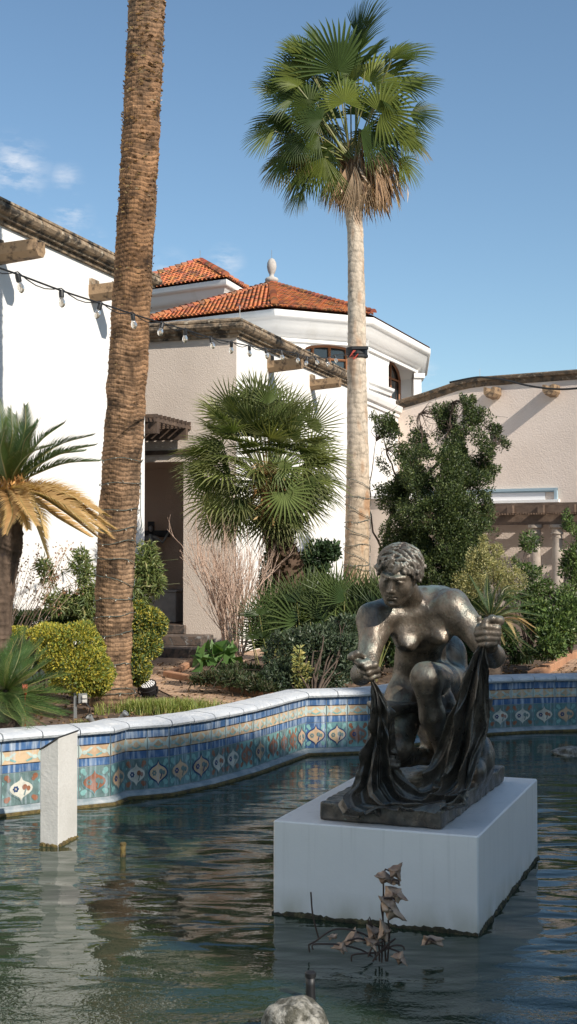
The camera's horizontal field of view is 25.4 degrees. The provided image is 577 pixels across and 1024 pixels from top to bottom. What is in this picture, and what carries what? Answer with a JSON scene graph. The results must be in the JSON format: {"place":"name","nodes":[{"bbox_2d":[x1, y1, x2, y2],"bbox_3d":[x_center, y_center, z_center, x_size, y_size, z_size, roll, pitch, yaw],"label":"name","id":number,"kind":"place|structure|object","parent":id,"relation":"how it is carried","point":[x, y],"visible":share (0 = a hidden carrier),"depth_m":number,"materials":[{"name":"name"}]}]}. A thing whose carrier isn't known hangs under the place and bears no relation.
{"place":"outdoors","nodes":[
{"label":"outdoors","id":0,"kind":"place"},
{"bbox_2d":[149,648,263,706],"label":"soil ground","id":1,"kind":"structure","parent":0,"point":[229,697],"depth_m":11.14,"materials":[{"name":"brown soil"}]},
{"bbox_2d":[169,659,198,671],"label":"rock","id":2,"kind":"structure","parent":1,"relation":"on","point":[184,666],"depth_m":12.68,"materials":[{"name":"stone"}]},
{"bbox_2d":[0,732,576,1023],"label":"water","id":3,"kind":"structure","parent":0,"point":[169,918],"depth_m":5.25,"materials":[{"name":"teal liquid"}]},
{"bbox_2d":[39,730,78,847],"bbox_3d":[-1.233,1.628,6.886,0.141,0.882,0.302,0,-2,14],"label":"concrete post","id":4,"kind":"object","parent":3,"relation":"in","point":[58,806],"visible":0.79,"depth_m":6.78,"materials":[{"name":"white concrete"}]},
{"bbox_2d":[120,842,125,856],"bbox_3d":[-0.844,1.871,6.524,0.035,0.372,0.035,0,-2,0],"label":"pipe stub","id":5,"kind":"object","parent":3,"relation":"in","point":[122,849],"visible":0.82,"depth_m":6.52,"materials":[{"name":"yellow metal"}]},
{"bbox_2d":[261,995,328,1023],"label":"rock","id":6,"kind":"object","parent":3,"relation":"in","point":[301,1009],"visible":1,"depth_m":4.06,"materials":[{"name":"grey stone"}]},
{"bbox_2d":[305,970,315,999],"bbox_3d":[0.077,1.793,4.439,0.041,0.397,0.041,0,-2,0],"label":"pipe stub","id":7,"kind":"object","parent":3,"relation":"in","point":[310,975],"visible":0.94,"depth_m":4.43,"materials":[{"name":"black metal"}]},
{"bbox_2d":[308,862,443,965],"bbox_3d":[0.337,1.505,4.835,0.525,0.377,0.266,0,-2,0],"label":"withered lotus","id":8,"kind":"object","parent":3,"relation":"on","point":[391,897],"visible":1,"depth_m":4.79,"materials":[{"name":"brown plant"}]},
{"bbox_2d":[272,777,539,936],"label":"plinth","id":9,"kind":"structure","parent":3,"relation":"in","point":[465,872],"depth_m":5.38,"materials":[{"name":"paint"}]},
{"bbox_2d":[320,542,505,828],"bbox_3d":[0.700,0.739,5.934,0.774,1.196,1.321,-1,-2,20],"label":"bronze statue","id":10,"kind":"object","parent":9,"relation":"on","point":[436,699],"visible":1,"depth_m":5.58,"materials":[{"name":"metal"}]},
{"bbox_2d":[551,746,576,756],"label":"rock","id":11,"kind":"object","parent":3,"relation":"in","point":[568,751],"visible":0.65,"depth_m":9.78,"materials":[{"name":"grey stone"}]},
{"bbox_2d":[0,0,576,392],"label":"sky","id":12,"kind":"structure","parent":0,"point":[478,266],"materials":[{"name":"blue"}]},
{"bbox_2d":[21,607,576,726],"bbox_3d":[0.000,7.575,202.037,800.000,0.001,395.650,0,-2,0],"label":"ground","id":13,"kind":"structure","parent":0,"point":[524,668],"depth_m":10.45,"materials":[{"name":"soil"}]},
{"bbox_2d":[10,624,34,640],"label":"bush","id":14,"kind":"object","parent":13,"relation":"on","point":[30,631],"visible":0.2,"depth_m":10.27,"materials":[{"name":"green plant"}]},
{"bbox_2d":[11,635,51,699],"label":"bush","id":15,"kind":"object","parent":13,"relation":"on","point":[33,655],"visible":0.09,"depth_m":9.76,"materials":[{"name":"green plant"}]},
{"bbox_2d":[0,624,74,728],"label":"sago palm","id":16,"kind":"object","parent":13,"relation":"on","point":[13,702],"visible":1,"depth_m":8.15,"materials":[{"name":"green plant"}]},
{"bbox_2d":[12,540,83,674],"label":"dry stalks","id":17,"kind":"object","parent":13,"relation":"on","point":[49,578],"visible":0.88,"depth_m":10.78,"materials":[{"name":"brown plant"}]},
{"bbox_2d":[12,607,94,631],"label":"hedge","id":18,"kind":"object","parent":13,"relation":"on","point":[43,617],"visible":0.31,"depth_m":11.02,"materials":[{"name":"green plant"}]},
{"bbox_2d":[0,399,117,660],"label":"sago palm","id":19,"kind":"object","parent":13,"relation":"on","point":[19,490],"visible":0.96,"depth_m":8.49,"materials":[{"name":"green plant"}]},
{"bbox_2d":[32,544,96,657],"bbox_3d":[-1.844,0.910,11.285,0.701,1.274,1.693,0,-2,0],"label":"shrub","id":20,"kind":"object","parent":13,"relation":"on","point":[81,605],"visible":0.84,"depth_m":10.82,"materials":[{"name":"green plant"}]},
{"bbox_2d":[29,618,117,702],"bbox_3d":[-1.627,1.132,9.418,0.598,0.723,1.079,1,-2,-32],"label":"bush","id":21,"kind":"object","parent":13,"relation":"on","point":[91,668],"visible":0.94,"depth_m":9.12,"materials":[{"name":"green plant"}]},
{"bbox_2d":[67,718,87,723],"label":"grass","id":22,"kind":"structure","parent":13,"relation":"on","point":[76,721],"depth_m":8.72,"materials":[{"name":"green plant"}]},
{"bbox_2d":[0,196,162,683],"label":"white gallery","id":23,"kind":"object","parent":13,"relation":"on","point":[54,357],"visible":0.3,"depth_m":12.16,"materials":[{"name":"paint"}]},
{"bbox_2d":[0,238,44,264],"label":"drain spout","id":24,"kind":"object","parent":23,"relation":"attached to","point":[20,250],"visible":1,"depth_m":11.00,"materials":[{"name":"wood"}]},
{"bbox_2d":[89,278,112,301],"bbox_3d":[-1.774,-2.224,12.806,0.518,0.227,0.184,-1,-2,19],"label":"drain spout","id":25,"kind":"object","parent":23,"relation":"attached to","point":[101,292],"visible":0.55,"depth_m":12.76,"materials":[{"name":"wood"}]},
{"bbox_2d":[74,693,101,719],"bbox_3d":[-1.335,1.380,8.949,0.378,0.218,0.086,-1,-2,23],"label":"junction box","id":26,"kind":"object","parent":13,"relation":"on","point":[82,698],"visible":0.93,"depth_m":8.98,"materials":[{"name":"grey metal"}]},
{"bbox_2d":[86,714,94,721],"bbox_3d":[-1.336,1.413,8.646,0.045,0.094,0.070,-2,-3,45],"label":"bullet lamp","id":27,"kind":"object","parent":13,"relation":"on","point":[89,718],"visible":0.66,"depth_m":8.63,"materials":[{"name":"grey metal"}]},
{"bbox_2d":[118,710,128,717],"bbox_3d":[-1.145,1.421,8.872,0.074,0.094,0.046,-1,-2,27],"label":"bullet lamp","id":28,"kind":"object","parent":13,"relation":"on","point":[124,714],"visible":0.79,"depth_m":8.86,"materials":[{"name":"grey metal"}]},
{"bbox_2d":[89,0,165,707],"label":"palm tree","id":29,"kind":"object","parent":13,"relation":"on","point":[127,371],"visible":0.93,"depth_m":9.59,"materials":[{"name":"brown plant"}]},
{"bbox_2d":[93,435,144,694],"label":"fairy lights","id":30,"kind":"object","parent":29,"relation":"attached to","point":[121,558],"visible":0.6,"depth_m":9.68,"materials":[{"name":"grey"}]},
{"bbox_2d":[137,679,158,697],"bbox_3d":[-1.138,1.436,10.376,0.174,0.154,0.169,0,-2,0],"label":"flood lamp","id":31,"kind":"object","parent":13,"relation":"on","point":[150,689],"visible":0.75,"depth_m":10.34,"materials":[{"name":"black metal"}]},
{"bbox_2d":[131,599,170,690],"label":"bush","id":32,"kind":"object","parent":13,"relation":"on","point":[147,629],"visible":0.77,"depth_m":10.22,"materials":[{"name":"green plant"}]},
{"bbox_2d":[132,538,178,605],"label":"shrub","id":33,"kind":"object","parent":13,"relation":"on","point":[148,575],"visible":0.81,"depth_m":10.83,"materials":[{"name":"green plant"}]},
{"bbox_2d":[93,695,243,715],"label":"grass","id":34,"kind":"structure","parent":13,"relation":"on","point":[159,706],"depth_m":9.32,"materials":[{"name":"green plant"}]},
{"bbox_2d":[146,625,221,658],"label":"steps","id":35,"kind":"structure","parent":13,"relation":"on","point":[178,642],"depth_m":14.54,"materials":[{"name":"brick"}]},
{"bbox_2d":[150,258,248,313],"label":"tower","id":36,"kind":"structure","parent":13,"relation":"on","point":[192,280],"depth_m":37.18,"materials":[{"name":"orange tile"}]},
{"bbox_2d":[191,638,242,671],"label":"plant","id":37,"kind":"object","parent":13,"relation":"on","point":[226,648],"visible":0.77,"depth_m":11.09,"materials":[{"name":"green plant"}]},
{"bbox_2d":[163,671,272,696],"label":"bed curb","id":38,"kind":"structure","parent":13,"relation":"on","point":[177,675],"depth_m":11.51,"materials":[{"name":"stone"}]},
{"bbox_2d":[167,493,291,658],"bbox_3d":[-0.493,0.673,11.672,1.157,1.732,0.800,-1,-2,27],"label":"bare shrub","id":39,"kind":"object","parent":13,"relation":"on","point":[223,598],"visible":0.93,"depth_m":11.68,"materials":[{"name":"brown plant"}]},
{"bbox_2d":[185,658,283,694],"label":"plant","id":40,"kind":"object","parent":13,"relation":"on","point":[242,676],"visible":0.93,"depth_m":10.49,"materials":[{"name":"green plant"}]},
{"bbox_2d":[144,317,346,651],"bbox_3d":[-1.425,-0.124,17.812,3.735,4.075,5.435,-1,-2,19],"label":"doorway wing","id":41,"kind":"structure","parent":13,"relation":"on","point":[180,373],"depth_m":15.15,"materials":[{"name":"beige paint"}]},
{"bbox_2d":[144,521,171,549],"bbox_3d":[-1.733,0.520,16.233,0.577,0.802,0.185,-1,-2,19],"label":"crucifix","id":42,"kind":"object","parent":41,"relation":"attached to","point":[152,534],"visible":0.56,"depth_m":16.23,"materials":[{"name":"metal"}]},
{"bbox_2d":[144,589,182,622],"bbox_3d":[-1.635,1.146,15.750,0.820,0.387,0.620,-1,-2,19],"label":"pedestal","id":43,"kind":"object","parent":41,"relation":"on","point":[169,603],"visible":0.21,"depth_m":15.38,"materials":[{"name":"stone"}]},
{"bbox_2d":[145,414,190,454],"bbox_3d":[-2.001,-0.873,14.776,1.511,0.371,1.000,-1,-2,19],"label":"slatted canopy","id":44,"kind":"object","parent":41,"relation":"attached to","point":[159,427],"visible":0.33,"depth_m":14.89,"materials":[{"name":"brown wood"}]},
{"bbox_2d":[267,354,303,372],"bbox_3d":[-0.062,-1.843,15.891,0.483,0.217,0.162,-1,-2,19],"label":"drain spout","id":45,"kind":"object","parent":41,"relation":"attached to","point":[282,365],"visible":0.88,"depth_m":15.83,"materials":[{"name":"wood"}]},
{"bbox_2d":[310,374,340,390],"bbox_3d":[0.485,-1.780,17.546,0.467,0.217,0.162,-1,-2,19],"label":"drain spout","id":46,"kind":"object","parent":41,"relation":"attached to","point":[324,383],"visible":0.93,"depth_m":17.48,"materials":[{"name":"wood"}]},
{"bbox_2d":[168,366,354,657],"bbox_3d":[-0.259,0.084,12.171,1.809,2.944,1.752,0,-2,0],"label":"fan palm","id":47,"kind":"object","parent":13,"relation":"on","point":[286,500],"visible":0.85,"depth_m":11.89,"materials":[{"name":"green plant"}]},
{"bbox_2d":[255,552,276,663],"bbox_3d":[-0.163,0.970,13.078,0.382,1.223,0.764,0,-2,0],"label":"trunk","id":48,"kind":"object","parent":13,"relation":"on","point":[265,562],"visible":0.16,"depth_m":13.04,"materials":[{"name":"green plant"}]},
{"bbox_2d":[0,673,576,817],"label":"pool wall","id":49,"kind":"structure","parent":13,"relation":"on","point":[121,760],"depth_m":8.61,"materials":[{"name":"tile"}]},
{"bbox_2d":[22,662,576,726],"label":"leaf litter","id":50,"kind":"object","parent":13,"relation":"on","point":[387,673],"visible":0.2,"depth_m":10.78,"materials":[{"name":"brown plant"}]},
{"bbox_2d":[291,645,313,688],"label":"shrub","id":51,"kind":"object","parent":13,"relation":"on","point":[300,657],"visible":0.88,"depth_m":10.19,"materials":[{"name":"green plant"}]},
{"bbox_2d":[258,612,358,691],"bbox_3d":[0.237,1.181,10.558,0.978,0.697,1.099,0,-2,0],"label":"shrub","id":52,"kind":"object","parent":13,"relation":"on","point":[332,641],"visible":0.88,"depth_m":10.46,"materials":[{"name":"green plant"}]},
{"bbox_2d":[224,558,395,681],"bbox_3d":[0.359,0.972,11.986,1.894,1.153,1.437,0,-2,0],"label":"fan palm clump","id":53,"kind":"object","parent":13,"relation":"on","point":[324,599],"visible":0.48,"depth_m":11.54,"materials":[{"name":"green plant"}]},
{"bbox_2d":[299,536,342,582],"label":"shrub","id":54,"kind":"object","parent":13,"relation":"on","point":[325,552],"visible":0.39,"depth_m":13.45,"materials":[{"name":"green plant"}]},
{"bbox_2d":[241,0,444,589],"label":"palm tree","id":55,"kind":"object","parent":13,"relation":"on","point":[355,182],"visible":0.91,"depth_m":14.88,"materials":[{"name":"green plant"}]},
{"bbox_2d":[342,475,370,570],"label":"fairy lights","id":56,"kind":"object","parent":55,"relation":"attached to","point":[358,522],"visible":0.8,"depth_m":14.79,"materials":[{"name":"grey"}]},
{"bbox_2d":[346,346,368,358],"bbox_3d":[0.800,-1.843,14.952,0.259,0.160,0.282,0,-2,0],"label":"trunk strap","id":57,"kind":"object","parent":55,"relation":"attached to","point":[356,351],"visible":0.96,"depth_m":14.84,"materials":[{"name":"black rubber"}]},
{"bbox_2d":[0,267,348,365],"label":"string lights","id":58,"kind":"object","parent":57,"relation":"hanging from","point":[21,289],"visible":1,"depth_m":7.88,"materials":[{"name":"black"}]},
{"bbox_2d":[367,391,402,492],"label":"white link wall","id":59,"kind":"structure","parent":13,"relation":"on","point":[378,404],"depth_m":27.34,"materials":[{"name":"paint"}]},
{"bbox_2d":[150,281,430,403],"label":"rotunda","id":60,"kind":"structure","parent":59,"relation":"on","point":[397,363],"depth_m":28.82,"materials":[{"name":"white paint"}]},
{"bbox_2d":[265,250,277,281],"bbox_3d":[-0.420,-6.066,32.008,0.400,0.980,0.400,0,-2,0],"label":"roof finial","id":61,"kind":"object","parent":60,"relation":"on","point":[271,265],"visible":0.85,"depth_m":31.92,"materials":[{"name":"stone"}]},
{"bbox_2d":[305,345,347,369],"bbox_3d":[0.902,-3.152,28.252,1.718,1.077,0.072,1,-2,-25],"label":"window","id":62,"kind":"structure","parent":60,"relation":"in","point":[323,351],"depth_m":28.28,"materials":[{"name":"brown wood"}]},
{"bbox_2d":[388,361,400,399],"bbox_3d":[2.391,-3.252,31.527,0.079,1.184,2.454,-1,-2,22],"label":"window","id":63,"kind":"structure","parent":60,"relation":"in","point":[394,376],"depth_m":32.35,"materials":[{"name":"brown wood"}]},
{"bbox_2d":[369,493,411,587],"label":"back wall","id":64,"kind":"structure","parent":13,"relation":"on","point":[378,517],"depth_m":19.97,"materials":[{"name":"beige paint"}]},
{"bbox_2d":[368,392,513,615],"bbox_3d":[1.919,0.116,15.405,1.775,3.187,1.443,1,-2,-28],"label":"evergreen tree","id":65,"kind":"object","parent":13,"relation":"on","point":[457,522],"visible":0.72,"depth_m":15.17,"materials":[{"name":"green plant"}]},
{"bbox_2d":[379,615,525,670],"bbox_3d":[1.379,1.157,12.398,1.638,0.757,1.392,2,-3,-45],"label":"shrub","id":66,"kind":"object","parent":13,"relation":"on","point":[510,650],"visible":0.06,"depth_m":12.22,"materials":[{"name":"green plant"}]},
{"bbox_2d":[396,369,576,606],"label":"hall","id":67,"kind":"structure","parent":13,"relation":"on","point":[539,428],"depth_m":27.60,"materials":[{"name":"paint"}]},
{"bbox_2d":[420,488,559,503],"bbox_3d":[4.254,-0.337,27.996,3.430,0.309,0.120,-1,-2,29],"label":"strip window","id":68,"kind":"structure","parent":67,"relation":"attached to","point":[530,495],"depth_m":27.55,"materials":[{"name":"white"}]},
{"bbox_2d":[483,387,500,399],"bbox_3d":[4.436,-2.594,27.821,0.281,0.270,0.454,-1,-2,29],"label":"drain spout","id":69,"kind":"object","parent":67,"relation":"attached to","point":[493,393],"visible":1,"depth_m":27.68,"materials":[{"name":"stone"}]},
{"bbox_2d":[449,376,576,389],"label":"cable","id":70,"kind":"object","parent":67,"relation":"attached to","point":[539,387],"visible":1,"depth_m":25.94,"materials":[{"name":"black plastic"}]},
{"bbox_2d":[542,384,559,397],"bbox_3d":[5.579,-2.586,27.177,0.281,0.270,0.454,-1,-2,29],"label":"drain spout","id":71,"kind":"object","parent":67,"relation":"attached to","point":[552,393],"visible":0.79,"depth_m":27.02,"materials":[{"name":"stone"}]},
{"bbox_2d":[450,533,528,612],"bbox_3d":[2.131,0.883,13.574,0.844,1.331,0.652,0,-2,0],"label":"shrub","id":72,"kind":"object","parent":13,"relation":"on","point":[489,562],"visible":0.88,"depth_m":13.53,"materials":[{"name":"green plant"}]},
{"bbox_2d":[417,502,576,609],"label":"pergola","id":73,"kind":"object","parent":13,"relation":"on","point":[535,517],"visible":0.3,"depth_m":25.13,"materials":[{"name":"wood"}]},
{"bbox_2d":[463,574,541,674],"bbox_3d":[1.951,1.080,11.773,0.867,1.016,0.639,0,-2,0],"label":"sago palm","id":74,"kind":"object","parent":13,"relation":"on","point":[491,610],"visible":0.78,"depth_m":11.79,"materials":[{"name":"green plant"}]},
{"bbox_2d":[505,648,533,664],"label":"grass tuft","id":75,"kind":"object","parent":13,"relation":"on","point":[521,659],"visible":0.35,"depth_m":13.44,"materials":[{"name":"green plant"}]},
{"bbox_2d":[500,529,557,645],"bbox_3d":[2.570,0.860,13.936,0.662,1.382,0.914,0,-2,0],"label":"shrub","id":76,"kind":"object","parent":13,"relation":"on","point":[534,587],"visible":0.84,"depth_m":13.88,"materials":[{"name":"green plant"}]},
{"bbox_2d":[520,590,576,661],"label":"shrub","id":77,"kind":"object","parent":13,"relation":"on","point":[555,628],"visible":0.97,"depth_m":12.41,"materials":[{"name":"green plant"}]},
{"bbox_2d":[527,650,576,673],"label":"bed curb","id":78,"kind":"structure","parent":13,"relation":"on","point":[551,666],"depth_m":12.71,"materials":[{"name":"stone"}]},
{"bbox_2d":[550,508,576,653],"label":"shrub","id":79,"kind":"object","parent":13,"relation":"on","point":[570,554],"visible":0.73,"depth_m":13.92,"materials":[{"name":"green plant"}]},
{"bbox_2d":[550,658,576,672],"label":"brick path","id":80,"kind":"structure","parent":0,"point":[571,664],"depth_m":12.98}
]}

